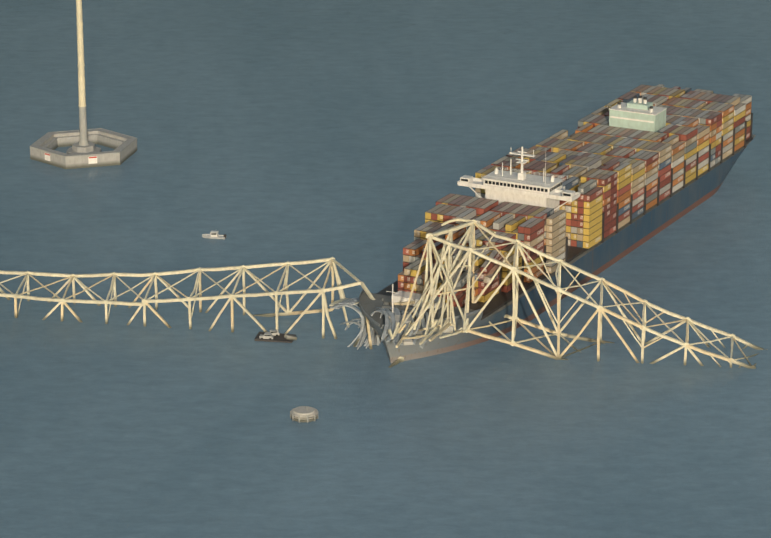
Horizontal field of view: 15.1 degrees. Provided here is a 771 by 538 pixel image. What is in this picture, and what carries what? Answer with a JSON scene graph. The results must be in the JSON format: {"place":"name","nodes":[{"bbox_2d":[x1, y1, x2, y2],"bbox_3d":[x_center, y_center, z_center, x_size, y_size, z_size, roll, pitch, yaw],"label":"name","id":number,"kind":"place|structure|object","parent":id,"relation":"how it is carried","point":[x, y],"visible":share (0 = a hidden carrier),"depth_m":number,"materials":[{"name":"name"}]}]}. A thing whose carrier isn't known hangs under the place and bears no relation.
{"place":"outdoors","nodes":[
{"label":"outdoors","id":0,"kind":"place"},
{"bbox_2d":[0,0,770,537],"bbox_3d":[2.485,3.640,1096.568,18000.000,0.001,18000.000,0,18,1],"label":"water surface","id":1,"kind":"object","parent":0,"point":[358,138],"visible":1,"depth_m":1085.37,"materials":[{"name":"blue liquid"}]},
{"bbox_2d":[29,0,136,168],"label":"power tower","id":2,"kind":"structure","parent":1,"relation":"on","point":[83,151],"depth_m":1251.64,"materials":[{"name":"concrete"}]},
{"bbox_2d":[0,257,361,338],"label":"collapsed bridge truss","id":3,"kind":"object","parent":1,"relation":"on","point":[332,262],"visible":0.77,"depth_m":1047.41,"materials":[{"name":"metal"}]},
{"bbox_2d":[202,231,225,238],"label":"patrol boat","id":4,"kind":"object","parent":1,"relation":"on","point":[213,235],"visible":0.98,"depth_m":1144.40,"materials":[{"name":"white paint"}]},
{"bbox_2d":[254,330,296,342],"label":"fallen deck slab with vehicles","id":5,"kind":"structure","parent":1,"relation":"on","point":[273,336],"depth_m":1029.48,"materials":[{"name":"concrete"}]},
{"bbox_2d":[290,406,317,422],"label":"dolphin","id":6,"kind":"object","parent":1,"relation":"on","point":[307,414],"visible":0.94,"depth_m":953.61,"materials":[{"name":"concrete"}]},
{"bbox_2d":[329,282,455,367],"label":"bridge wreckage","id":7,"kind":"object","parent":1,"relation":"on","point":[392,319],"visible":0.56,"depth_m":1007.27,"materials":[{"name":"metal"}]},
{"bbox_2d":[360,134,755,362],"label":"ship hull","id":8,"kind":"object","parent":1,"relation":"on","point":[613,248],"visible":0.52,"depth_m":1081.89,"materials":[{"name":"grey metal"}]},
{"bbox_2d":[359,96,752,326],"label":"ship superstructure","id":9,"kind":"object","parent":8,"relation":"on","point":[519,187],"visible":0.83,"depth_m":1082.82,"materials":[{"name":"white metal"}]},
{"bbox_2d":[398,84,751,306],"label":"containers","id":10,"kind":"object","parent":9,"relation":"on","point":[598,162],"visible":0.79,"depth_m":1113.47,"materials":[{"name":"metal"}]},
{"bbox_2d":[445,113,752,301],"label":"lashing bridges","id":11,"kind":"structure","parent":9,"relation":"on","point":[566,251],"depth_m":1135.79,"materials":[{"name":"black metal"}]},
{"bbox_2d":[388,218,767,368],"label":"collapsed bridge truss","id":12,"kind":"object","parent":1,"relation":"on","point":[446,287],"visible":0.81,"depth_m":1007.41,"materials":[{"name":"metal"}]}
]}

